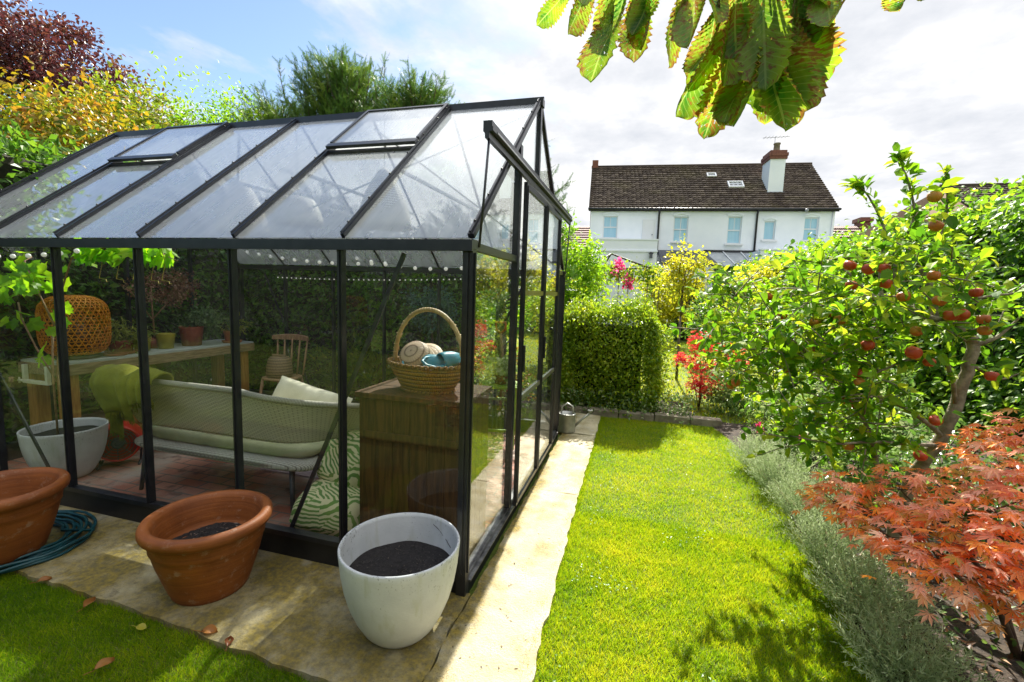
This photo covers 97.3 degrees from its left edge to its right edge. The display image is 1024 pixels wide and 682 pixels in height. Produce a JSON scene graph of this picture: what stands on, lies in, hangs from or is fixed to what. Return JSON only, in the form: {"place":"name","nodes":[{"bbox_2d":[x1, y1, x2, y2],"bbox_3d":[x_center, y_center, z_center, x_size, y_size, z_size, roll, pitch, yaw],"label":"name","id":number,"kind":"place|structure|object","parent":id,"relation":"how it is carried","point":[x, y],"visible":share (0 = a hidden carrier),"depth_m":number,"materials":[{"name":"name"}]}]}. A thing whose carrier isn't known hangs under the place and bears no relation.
{"place":"outdoors","nodes":[
{"label":"outdoors","id":0,"kind":"place"},
{"bbox_2d":[0,568,322,681],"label":"front grass","id":1,"kind":"structure","parent":0,"point":[54,632],"depth_m":1.94,"materials":[{"name":"plant"}]},
{"bbox_2d":[0,505,469,681],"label":"garden path","id":2,"kind":"structure","parent":0,"point":[289,614],"depth_m":2.16,"materials":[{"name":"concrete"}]},
{"bbox_2d":[0,467,70,564],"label":"terracotta pot","id":3,"kind":"object","parent":2,"relation":"on","point":[30,499],"visible":1,"depth_m":2.47,"materials":[{"name":"ceramic"}]},
{"bbox_2d":[0,510,96,573],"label":"garden hose","id":4,"kind":"object","parent":2,"relation":"on","point":[48,552],"visible":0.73,"depth_m":2.61,"materials":[{"name":"blue rubber"}]},
{"bbox_2d":[135,489,272,605],"bbox_3d":[-1.546,1.063,2.308,0.576,0.389,0.576,1,6,-8],"label":"terracotta pot","id":5,"kind":"object","parent":2,"relation":"on","point":[202,549],"visible":1,"depth_m":2.20,"materials":[{"name":"ceramic"}]},
{"bbox_2d":[337,512,459,648],"bbox_3d":[-0.510,1.110,2.061,0.534,0.418,0.534,4,6,15],"label":"white pot","id":6,"kind":"object","parent":2,"relation":"on","point":[397,571],"visible":1,"depth_m":1.94,"materials":[{"name":"ceramic"}]},
{"bbox_2d":[8,428,544,556],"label":"brick floor","id":7,"kind":"structure","parent":0,"point":[178,477],"depth_m":3.59,"materials":[{"name":"brick"}]},
{"bbox_2d":[0,236,177,477],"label":"vine pot","id":8,"kind":"object","parent":7,"relation":"on","point":[24,278],"visible":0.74,"depth_m":3.40,"materials":[{"name":"ceramic"}]},
{"bbox_2d":[96,420,142,470],"bbox_3d":[-3.280,0.858,3.771,0.304,0.349,0.208,-2,7,-33],"label":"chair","id":9,"kind":"object","parent":7,"relation":"on","point":[117,449],"visible":0.73,"depth_m":3.73,"materials":[{"name":"red plastic"}]},
{"bbox_2d":[18,339,254,424],"bbox_3d":[-3.655,0.500,4.677,0.525,0.844,1.920,4,6,15],"label":"potting bench","id":10,"kind":"object","parent":7,"relation":"on","point":[216,350],"visible":0.51,"depth_m":4.09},
{"bbox_2d":[17,364,51,385],"bbox_3d":[-3.943,0.279,3.715,0.371,0.165,0.030,4,6,15],"label":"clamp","id":11,"kind":"object","parent":10,"relation":"attached to","point":[26,379],"visible":0.96,"depth_m":3.71,"materials":[{"name":"beige metal"}]},
{"bbox_2d":[35,295,111,359],"bbox_3d":[-3.819,-0.127,3.941,0.478,0.546,0.477,4,6,15],"label":"bamboo lantern","id":12,"kind":"object","parent":10,"relation":"on","point":[80,345],"visible":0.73,"depth_m":3.88,"materials":[{"name":"orange wicker"}]},
{"bbox_2d":[90,316,159,353],"bbox_3d":[-3.632,-0.043,4.252,0.500,0.394,0.471,1,6,-4],"label":"fern pot","id":13,"kind":"object","parent":10,"relation":"on","point":[121,344],"visible":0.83,"depth_m":4.21,"materials":[{"name":"ceramic"}]},
{"bbox_2d":[119,268,203,348],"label":"dried topiary","id":14,"kind":"object","parent":10,"relation":"on","point":[179,289],"visible":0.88,"depth_m":4.72,"materials":[{"name":"plant"}]},
{"bbox_2d":[155,333,175,348],"bbox_3d":[-3.586,-0.001,4.671,0.170,0.155,0.170,4,6,15],"label":"glazed pot","id":15,"kind":"object","parent":10,"relation":"on","point":[165,340],"visible":0.94,"depth_m":4.62,"materials":[{"name":"ceramic"}]},
{"bbox_2d":[172,303,229,345],"bbox_3d":[-3.449,-0.198,5.045,0.562,0.476,0.504,0,6,-18],"label":"herb pot","id":16,"kind":"object","parent":10,"relation":"on","point":[192,331],"visible":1,"depth_m":4.95,"materials":[{"name":"ceramic"}]},
{"bbox_2d":[218,312,252,342],"bbox_3d":[-3.276,-0.168,5.354,0.310,0.359,0.327,2,6,0],"label":"clay pot","id":17,"kind":"object","parent":10,"relation":"on","point":[226,332],"visible":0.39,"depth_m":5.27,"materials":[{"name":"ceramic"}]},
{"bbox_2d":[131,379,359,513],"bbox_3d":[-1.974,0.670,3.349,2.100,0.906,0.939,4,6,15],"label":"wicker sofa","id":18,"kind":"object","parent":7,"relation":"on","point":[279,433],"visible":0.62,"depth_m":2.95,"materials":[{"name":"beige wicker"}]},
{"bbox_2d":[89,364,173,440],"bbox_3d":[-2.656,0.458,3.125,0.953,0.641,0.363,6,7,32],"label":"throw blanket","id":19,"kind":"object","parent":18,"relation":"on","point":[115,389],"visible":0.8,"depth_m":2.94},
{"bbox_2d":[272,376,352,402],"bbox_3d":[-1.512,0.481,3.326,0.698,0.310,0.152,13,-17,21],"label":"cushion","id":20,"kind":"object","parent":18,"relation":"on","point":[286,387],"visible":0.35,"depth_m":3.31,"materials":[{"name":"beige fabric"}]},
{"bbox_2d":[259,334,308,395],"bbox_3d":[-2.734,0.405,5.383,0.470,0.946,0.429,3,6,8],"label":"spindle chair","id":21,"kind":"object","parent":7,"relation":"on","point":[292,337],"visible":0.49,"depth_m":5.50,"materials":[{"name":"brown wood"}]},
{"bbox_2d":[266,354,292,377],"bbox_3d":[-2.749,0.288,5.331,0.290,0.262,0.290,4,6,15],"label":"hamper","id":22,"kind":"object","parent":21,"relation":"on","point":[279,365],"visible":0.98,"depth_m":5.23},
{"bbox_2d":[0,97,572,596],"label":"greenhouse","id":23,"kind":"object","parent":7,"relation":"on","point":[102,173],"visible":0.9,"depth_m":3.07,"materials":[{"name":"metal"}]},
{"bbox_2d":[214,148,270,236],"bbox_3d":[-2.457,-1.435,4.100,0.446,0.910,0.446,4,6,15],"label":"pendant shade","id":24,"kind":"object","parent":23,"relation":"hanging from","point":[240,203],"visible":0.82,"depth_m":4.00,"materials":[{"name":"white wicker"}]},
{"bbox_2d":[271,130,322,228],"bbox_3d":[-1.878,-1.432,3.939,0.416,0.843,0.416,4,6,15],"label":"pendant shade","id":25,"kind":"object","parent":23,"relation":"hanging from","point":[284,207],"visible":0.96,"depth_m":3.83,"materials":[{"name":"metal"}]},
{"bbox_2d":[356,120,411,230],"bbox_3d":[-1.050,-1.371,3.714,0.446,0.860,0.446,4,6,15],"label":"pendant shade","id":26,"kind":"object","parent":23,"relation":"hanging from","point":[388,211],"visible":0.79,"depth_m":3.61,"materials":[{"name":"metal"}]},
{"bbox_2d":[350,249,551,270],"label":"string lights","id":27,"kind":"object","parent":23,"relation":"hanging from","point":[430,268],"visible":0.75,"depth_m":5.05,"materials":[{"name":"plastic"}]},
{"bbox_2d":[513,182,547,505],"bbox_3d":[0.157,0.031,3.352,0.047,2.192,0.686,4,6,15],"label":"sliding door","id":28,"kind":"structure","parent":23,"relation":"in","point":[528,189],"depth_m":3.12,"materials":[{"name":"metal"}]},
{"bbox_2d":[537,203,561,469],"bbox_3d":[0.338,-0.034,4.003,0.047,2.192,0.656,4,6,15],"label":"sliding door","id":29,"kind":"structure","parent":23,"relation":"in","point":[552,371],"depth_m":4.21,"materials":[{"name":"metal"}]},
{"bbox_2d":[260,468,318,478],"bbox_3d":[-1.282,1.060,4.112,1.400,0.009,1.100,4,6,15],"label":"floor rug","id":30,"kind":"object","parent":7,"relation":"on","point":[306,474],"visible":0.14,"depth_m":3.71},
{"bbox_2d":[289,479,359,536],"bbox_3d":[-1.125,1.075,2.901,0.487,0.311,0.412,5,13,4],"label":"floor cushion","id":31,"kind":"object","parent":7,"relation":"on","point":[319,512],"visible":0.45,"depth_m":2.72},
{"bbox_2d":[317,429,359,487],"bbox_3d":[-1.077,0.818,3.092,0.450,0.412,0.331,5,-26,27],"label":"floor cushion","id":32,"kind":"object","parent":31,"relation":"on","point":[328,469],"visible":0.34,"depth_m":2.95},
{"bbox_2d":[354,378,491,555],"bbox_3d":[-0.518,0.749,2.705,0.662,0.942,0.460,4,6,15],"label":"timber chest","id":33,"kind":"object","parent":7,"relation":"on","point":[409,449],"visible":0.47,"depth_m":2.50,"materials":[{"name":"wood"}]},
{"bbox_2d":[386,307,460,394],"bbox_3d":[-0.485,0.048,2.611,0.521,0.486,0.379,5,7,24],"label":"wicker basket","id":34,"kind":"object","parent":33,"relation":"on","point":[430,380],"visible":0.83,"depth_m":2.51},
{"bbox_2d":[399,341,442,365],"bbox_3d":[-0.558,0.094,2.624,0.294,0.137,0.294,-24,49,1],"label":"towel","id":35,"kind":"object","parent":34,"relation":"in","point":[413,352],"visible":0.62,"depth_m":2.57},
{"bbox_2d":[402,354,444,364],"bbox_3d":[-0.495,0.121,2.577,0.258,0.086,0.116,-11,29,-12],"label":"garden clog","id":36,"kind":"object","parent":34,"relation":"in","point":[433,359],"visible":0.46,"depth_m":2.55,"materials":[{"name":"teal rubber"}]},
{"bbox_2d":[421,351,460,366],"bbox_3d":[-0.396,0.106,2.566,0.258,0.086,0.116,-18,44,-39],"label":"garden clog","id":37,"kind":"object","parent":34,"relation":"in","point":[451,358],"visible":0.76,"depth_m":2.56,"materials":[{"name":"teal rubber"}]},
{"bbox_2d":[481,380,516,449],"bbox_3d":[-0.124,0.742,4.592,0.380,0.627,0.360,2,6,1],"label":"plant stand","id":38,"kind":"object","parent":7,"relation":"on","point":[490,383],"visible":0.32,"depth_m":4.51,"materials":[{"name":"green paint"}]},
{"bbox_2d":[474,353,517,384],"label":"potted plant","id":39,"kind":"object","parent":38,"relation":"on","point":[498,365],"visible":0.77,"depth_m":4.48,"materials":[{"name":"green plant"}]},
{"bbox_2d":[491,321,506,434],"bbox_3d":[-0.125,0.406,4.844,0.170,1.232,0.112,4,6,15],"label":"garden fork","id":40,"kind":"object","parent":7,"relation":"on","point":[502,353],"visible":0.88,"depth_m":4.83,"materials":[{"name":"brown wood"}]},
{"bbox_2d":[0,331,972,681],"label":"lawn","id":41,"kind":"structure","parent":0,"point":[640,515],"depth_m":2.44,"materials":[{"name":"plant"}]},
{"bbox_2d":[0,0,168,133],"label":"copper tree","id":42,"kind":"object","parent":41,"relation":"on","point":[31,46],"visible":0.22,"depth_m":10.70,"materials":[{"name":"red plant"}]},
{"bbox_2d":[0,40,178,185],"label":"golden maple","id":43,"kind":"object","parent":41,"relation":"on","point":[46,120],"visible":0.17,"depth_m":5.79,"materials":[{"name":"yellow plant"}]},
{"bbox_2d":[35,55,215,183],"bbox_3d":[-6.748,-2.154,8.098,3.273,5.311,2.915,4,6,15],"label":"golden maple","id":44,"kind":"object","parent":41,"relation":"on","point":[157,101],"visible":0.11,"depth_m":7.52,"materials":[{"name":"yellow plant"}]},
{"bbox_2d":[0,103,264,442],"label":"laurel hedge","id":45,"kind":"object","parent":41,"relation":"on","point":[210,268],"visible":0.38,"depth_m":4.81,"materials":[{"name":"green plant"}]},
{"bbox_2d":[134,47,303,197],"bbox_3d":[-5.310,-2.207,8.062,3.222,5.515,3.087,0,6,-16],"label":"lime tree","id":46,"kind":"object","parent":41,"relation":"on","point":[213,118],"visible":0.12,"depth_m":7.55,"materials":[{"name":"green plant"}]},
{"bbox_2d":[183,79,324,260],"bbox_3d":[-4.044,-1.821,7.868,3.403,4.763,2.870,4,6,15],"label":"conifer tree","id":47,"kind":"object","parent":41,"relation":"on","point":[268,110],"visible":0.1,"depth_m":7.13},
{"bbox_2d":[263,41,392,254],"bbox_3d":[-2.908,-2.054,7.661,2.969,5.351,2.986,4,6,15],"label":"conifer tree","id":48,"kind":"object","parent":41,"relation":"on","point":[341,87],"visible":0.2,"depth_m":6.96,"materials":[{"name":"plant"}]},
{"bbox_2d":[252,386,545,420],"bbox_3d":[-3.372,0.734,6.748,8.050,0.040,1.200,4,6,15],"label":"shrub bed","id":49,"kind":"object","parent":41,"relation":"on","point":[532,411],"visible":0.02,"depth_m":5.89,"materials":[{"name":"soil"}]},
{"bbox_2d":[308,330,394,400],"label":"laurel shrub","id":50,"kind":"object","parent":49,"relation":"on","point":[365,380],"visible":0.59,"depth_m":5.70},
{"bbox_2d":[211,149,509,405],"bbox_3d":[-2.217,-0.845,6.229,4.286,3.394,1.245,4,6,15],"label":"laurel hedge","id":51,"kind":"object","parent":49,"relation":"on","point":[309,309],"visible":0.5,"depth_m":6.02,"materials":[{"name":"green plant"}]},
{"bbox_2d":[400,283,460,343],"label":"standard topiary","id":52,"kind":"object","parent":49,"relation":"on","point":[445,302],"visible":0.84,"depth_m":5.35,"materials":[{"name":"green plant"}]},
{"bbox_2d":[474,343,535,417],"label":"flowering shrub","id":53,"kind":"object","parent":49,"relation":"on","point":[526,379],"visible":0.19,"depth_m":5.52,"materials":[{"name":"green plant"}]},
{"bbox_2d":[431,118,583,407],"bbox_3d":[-0.075,-0.919,5.902,1.824,3.656,1.835,-3,8,-37],"label":"conifer tree","id":54,"kind":"object","parent":49,"relation":"on","point":[502,203],"visible":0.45,"depth_m":5.63,"materials":[{"name":"plant"}]},
{"bbox_2d":[475,278,538,375],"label":"green shrub","id":55,"kind":"object","parent":41,"relation":"on","point":[492,339],"visible":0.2,"depth_m":7.52,"materials":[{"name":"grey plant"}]},
{"bbox_2d":[479,275,598,332],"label":"hedge","id":56,"kind":"object","parent":41,"relation":"on","point":[532,330],"depth_m":18.11,"materials":[{"name":"green plant"}]},
{"bbox_2d":[509,242,588,363],"bbox_3d":[0.875,-0.851,10.158,2.097,2.774,1.418,7,8,38],"label":"golden shrub","id":57,"kind":"object","parent":41,"relation":"on","point":[537,309],"visible":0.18,"depth_m":10.06,"materials":[{"name":"yellow plant"}]},
{"bbox_2d":[526,210,619,378],"bbox_3d":[1.105,-0.792,8.464,1.758,3.036,1.669,4,6,15],"label":"arching tree","id":58,"kind":"object","parent":41,"relation":"on","point":[590,274],"visible":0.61,"depth_m":8.08,"materials":[{"name":"green plant"}]},
{"bbox_2d":[558,411,600,435],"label":"path end slab","id":59,"kind":"structure","parent":41,"relation":"on","point":[582,428],"depth_m":5.38,"materials":[{"name":"concrete"}]},
{"bbox_2d":[558,403,592,432],"bbox_3d":[0.714,0.866,5.100,0.382,0.329,0.200,4,6,15],"label":"watering can","id":60,"kind":"object","parent":59,"relation":"on","point":[567,421],"visible":0.97,"depth_m":5.06,"materials":[{"name":"metal"}]},
{"bbox_2d":[477,384,696,415],"bbox_3d":[-0.355,0.796,7.070,6.100,0.050,1.180,4,6,15],"label":"hedge bed","id":61,"kind":"object","parent":41,"relation":"on","point":[544,400],"visible":0.03,"depth_m":6.49,"materials":[{"name":"soil"}]},
{"bbox_2d":[327,56,492,322],"bbox_3d":[-1.554,-1.833,7.152,2.870,5.114,2.877,4,6,15],"label":"conifer tree","id":62,"kind":"object","parent":61,"relation":"on","point":[416,94],"visible":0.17,"depth_m":6.66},
{"bbox_2d":[537,286,682,416],"bbox_3d":[1.352,0.081,6.289,2.026,1.720,1.221,4,6,15],"label":"privet hedge","id":63,"kind":"object","parent":61,"relation":"on","point":[608,356],"visible":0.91,"depth_m":6.09,"materials":[{"name":"green plant"}]},
{"bbox_2d":[561,383,694,424],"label":"ground cover","id":64,"kind":"object","parent":61,"relation":"on","point":[674,409],"visible":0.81,"depth_m":5.91,"materials":[{"name":"green plant"}]},
{"bbox_2d":[532,401,721,426],"bbox_3d":[1.450,0.963,5.915,2.406,0.117,0.187,3,6,13],"label":"stone edging","id":65,"kind":"object","parent":41,"relation":"on","point":[701,421],"visible":0.66,"depth_m":5.76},
{"bbox_2d":[593,253,666,349],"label":"shrub","id":66,"kind":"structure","parent":41,"relation":"on","point":[646,272],"depth_m":11.42,"materials":[{"name":"green plant"}]},
{"bbox_2d":[632,261,704,341],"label":"golden shrub","id":67,"kind":"object","parent":41,"relation":"on","point":[668,313],"visible":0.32,"depth_m":15.08,"materials":[{"name":"yellow plant"}]},
{"bbox_2d":[648,233,724,379],"bbox_3d":[3.221,-0.627,8.627,1.325,2.814,1.217,-3,8,-38],"label":"golden sapling","id":68,"kind":"object","parent":41,"relation":"on","point":[684,281],"visible":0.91,"depth_m":8.48,"materials":[{"name":"yellow plant"}]},
{"bbox_2d":[673,330,723,409],"bbox_3d":[2.615,0.417,6.313,0.690,1.138,0.523,0,6,-16],"label":"crimson acer","id":69,"kind":"object","parent":41,"relation":"on","point":[698,382],"visible":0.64,"depth_m":6.28,"materials":[{"name":"red plant"}]},
{"bbox_2d":[661,273,745,344],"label":"shrub","id":70,"kind":"object","parent":41,"relation":"on","point":[685,324],"visible":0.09,"depth_m":16.81,"materials":[{"name":"green plant"}]},
{"bbox_2d":[553,435,860,681],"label":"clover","id":71,"kind":"object","parent":41,"relation":"on","point":[559,665],"visible":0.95,"depth_m":2.52,"materials":[{"name":"green plant"}]},
{"bbox_2d":[666,295,748,368],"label":"border shrub","id":72,"kind":"object","parent":41,"relation":"on","point":[694,307],"visible":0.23,"depth_m":10.44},
{"bbox_2d":[536,0,922,138],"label":"horse chestnut","id":73,"kind":"object","parent":41,"relation":"on","point":[770,60],"visible":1,"depth_m":1.01,"materials":[{"name":"green plant"}]},
{"bbox_2d":[690,360,772,417],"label":"border shrub","id":74,"kind":"object","parent":41,"relation":"on","point":[726,400],"visible":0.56,"depth_m":6.18,"materials":[{"name":"green plant"}]},
{"bbox_2d":[733,255,788,324],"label":"climbing shrub","id":75,"kind":"object","parent":41,"relation":"on","point":[767,274],"visible":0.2,"depth_m":13.08,"materials":[{"name":"yellow plant"}]},
{"bbox_2d":[769,232,860,342],"bbox_3d":[6.696,-0.794,10.106,1.828,3.030,3.754,4,6,15],"label":"climbing shrub","id":76,"kind":"object","parent":41,"relation":"on","point":[827,289],"visible":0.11,"depth_m":9.31,"materials":[{"name":"green plant"}]},
{"bbox_2d":[832,217,873,248],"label":"terrace house","id":77,"kind":"structure","parent":41,"relation":"on","point":[857,226],"depth_m":34.88,"materials":[{"name":"paint"}]},
{"bbox_2d":[796,351,921,421],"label":"border shrub","id":78,"kind":"object","parent":41,"relation":"on","point":[895,374],"visible":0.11,"depth_m":5.51,"materials":[{"name":"green plant"}]},
{"bbox_2d":[722,175,1023,459],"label":"ivy hedge","id":79,"kind":"object","parent":41,"relation":"on","point":[998,227],"visible":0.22,"depth_m":5.47,"materials":[{"name":"green plant"}]},
{"bbox_2d":[423,488,577,681],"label":"garden path","id":80,"kind":"structure","parent":0,"point":[482,615],"depth_m":2.26,"materials":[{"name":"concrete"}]},
{"bbox_2d":[0,0,1023,288],"label":"sky","id":81,"kind":"structure","parent":0,"point":[941,79],"materials":[{"name":"white"}]},
{"bbox_2d":[520,416,604,681],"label":"edge grass","id":82,"kind":"structure","parent":0,"point":[581,492],"depth_m":3.33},
{"bbox_2d":[532,433,595,494],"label":"garden path","id":83,"kind":"structure","parent":0,"point":[551,476],"depth_m":4.11,"materials":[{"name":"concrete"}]},
{"bbox_2d":[547,226,589,287],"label":"terrace house","id":84,"kind":"structure","parent":0,"point":[584,230],"depth_m":43.25,"materials":[{"name":"brick"}]},
{"bbox_2d":[474,333,903,435],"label":"back lawn grass","id":85,"kind":"structure","parent":0,"point":[536,357],"depth_m":9.34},
{"bbox_2d":[588,136,841,325],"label":"white house","id":86,"kind":"structure","parent":0,"point":[731,214],"depth_m":23.45,"materials":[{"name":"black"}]},
{"bbox_2d":[602,212,619,238],"bbox_3d":[5.256,-6.157,24.106,0.962,1.465,0.268,3,6,10],"label":"window","id":87,"kind":"structure","parent":86,"relation":"in","point":[610,223],"depth_m":24.21,"materials":[{"name":"glass"}]},
{"bbox_2d":[642,219,654,238],"bbox_3d":[7.165,-5.693,23.740,0.613,1.386,0.121,3,6,10],"label":"balcony door","id":88,"kind":"structure","parent":86,"relation":"in","point":[648,225],"depth_m":23.72,"materials":[{"name":"white paint"}]},
{"bbox_2d":[671,212,690,243],"bbox_3d":[8.795,-5.886,23.494,0.926,1.598,0.268,3,6,10],"label":"window","id":89,"kind":"structure","parent":86,"relation":"in","point":[680,223],"depth_m":23.60,"materials":[{"name":"white paint"}]},
{"bbox_2d":[724,212,744,245],"bbox_3d":[11.373,-5.726,23.045,0.875,1.668,0.268,3,6,10],"label":"window","id":90,"kind":"structure","parent":86,"relation":"in","point":[734,223],"depth_m":23.15,"materials":[{"name":"white paint"}]},
{"bbox_2d":[761,216,777,241],"bbox_3d":[13.004,-5.641,22.759,0.737,1.243,0.268,3,6,10],"label":"window","id":91,"kind":"structure","parent":86,"relation":"in","point":[769,226],"depth_m":22.86,"materials":[{"name":"white paint"}]},
{"bbox_2d":[801,213,821,242],"bbox_3d":[14.883,-5.636,22.420,0.864,1.445,0.268,3,6,10],"label":"window","id":92,"kind":"structure","parent":86,"relation":"in","point":[811,223],"depth_m":22.51,"materials":[{"name":"glass"}]},
{"bbox_2d":[701,279,808,392],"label":"shrub","id":93,"kind":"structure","parent":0,"point":[756,319],"depth_m":7.43,"materials":[{"name":"green plant"}]},
{"bbox_2d":[713,422,1023,681],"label":"border soil","id":94,"kind":"structure","parent":0,"point":[980,648],"depth_m":2.23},
{"bbox_2d":[724,425,791,470],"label":"lavender bush","id":95,"kind":"object","parent":94,"relation":"on","point":[750,444],"visible":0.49,"depth_m":4.19,"materials":[{"name":"green plant"}]},
{"bbox_2d":[742,436,820,493],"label":"lavender bush","id":96,"kind":"object","parent":94,"relation":"on","point":[772,473],"visible":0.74,"depth_m":3.71,"materials":[{"name":"green plant"}]},
{"bbox_2d":[738,370,829,430],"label":"border shrub","id":97,"kind":"object","parent":94,"relation":"on","point":[763,390],"visible":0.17,"depth_m":5.32,"materials":[{"name":"green plant"}]},
{"bbox_2d":[757,462,852,528],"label":"lavender bush","id":98,"kind":"object","parent":94,"relation":"on","point":[796,500],"visible":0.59,"depth_m":3.21,"materials":[{"name":"green plant"}]},
{"bbox_2d":[750,382,862,467],"bbox_3d":[2.841,0.822,4.437,0.970,0.796,1.113,4,6,15],"label":"border shrub","id":99,"kind":"object","parent":94,"relation":"on","point":[793,450],"visible":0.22,"depth_m":4.34,"materials":[{"name":"green plant"}]},
{"bbox_2d":[773,504,895,574],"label":"lavender bush","id":100,"kind":"object","parent":94,"relation":"on","point":[820,548],"visible":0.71,"depth_m":2.64,"materials":[{"name":"green plant"}]},
{"bbox_2d":[666,142,1023,556],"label":"apple tree","id":101,"kind":"object","parent":94,"relation":"on","point":[906,314],"visible":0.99,"depth_m":2.46,"materials":[{"name":"green plant"}]},
{"bbox_2d":[786,401,941,517],"bbox_3d":[2.712,0.849,3.488,1.047,0.940,1.187,4,6,15],"label":"border shrub","id":102,"kind":"object","parent":94,"relation":"on","point":[828,466],"visible":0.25,"depth_m":3.40,"materials":[{"name":"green plant"}]},
{"bbox_2d":[804,537,954,644],"bbox_3d":[1.770,1.201,2.216,0.628,0.376,0.710,4,6,15],"label":"lavender bush","id":103,"kind":"object","parent":94,"relation":"on","point":[847,601],"visible":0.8,"depth_m":2.22,"materials":[{"name":"green plant"}]},
{"bbox_2d":[821,375,969,462],"bbox_3d":[3.652,0.753,4.475,1.318,0.964,1.174,4,6,15],"label":"border shrub","id":104,"kind":"object","parent":94,"relation":"on","point":[925,410],"visible":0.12,"depth_m":4.27,"materials":[{"name":"green plant"}]},
{"bbox_2d":[791,408,1023,660],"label":"japanese maple","id":105,"kind":"object","parent":94,"relation":"on","point":[959,555],"visible":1,"depth_m":1.78,"materials":[{"name":"red plant"}]},
{"bbox_2d":[810,507,1023,681],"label":"border weeds","id":106,"kind":"object","parent":94,"relation":"on","point":[1014,644],"visible":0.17,"depth_m":2.12,"materials":[{"name":"green plant"}]},
{"bbox_2d":[824,581,1010,681],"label":"lavender bush","id":107,"kind":"object","parent":94,"relation":"on","point":[892,654],"visible":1,"depth_m":1.85,"materials":[{"name":"green plant"}]},
{"bbox_2d":[815,526,1022,681],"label":"leaf litter","id":108,"kind":"object","parent":94,"relation":"on","point":[971,643],"visible":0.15,"depth_m":2.15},
{"bbox_2d":[882,409,1023,536],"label":"border shrub","id":109,"kind":"object","parent":94,"relation":"on","point":[946,460],"visible":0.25,"depth_m":3.27,"materials":[{"name":"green plant"}]},
{"bbox_2d":[859,182,1023,240],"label":"brick house","id":110,"kind":"structure","parent":0,"point":[923,202],"depth_m":25.69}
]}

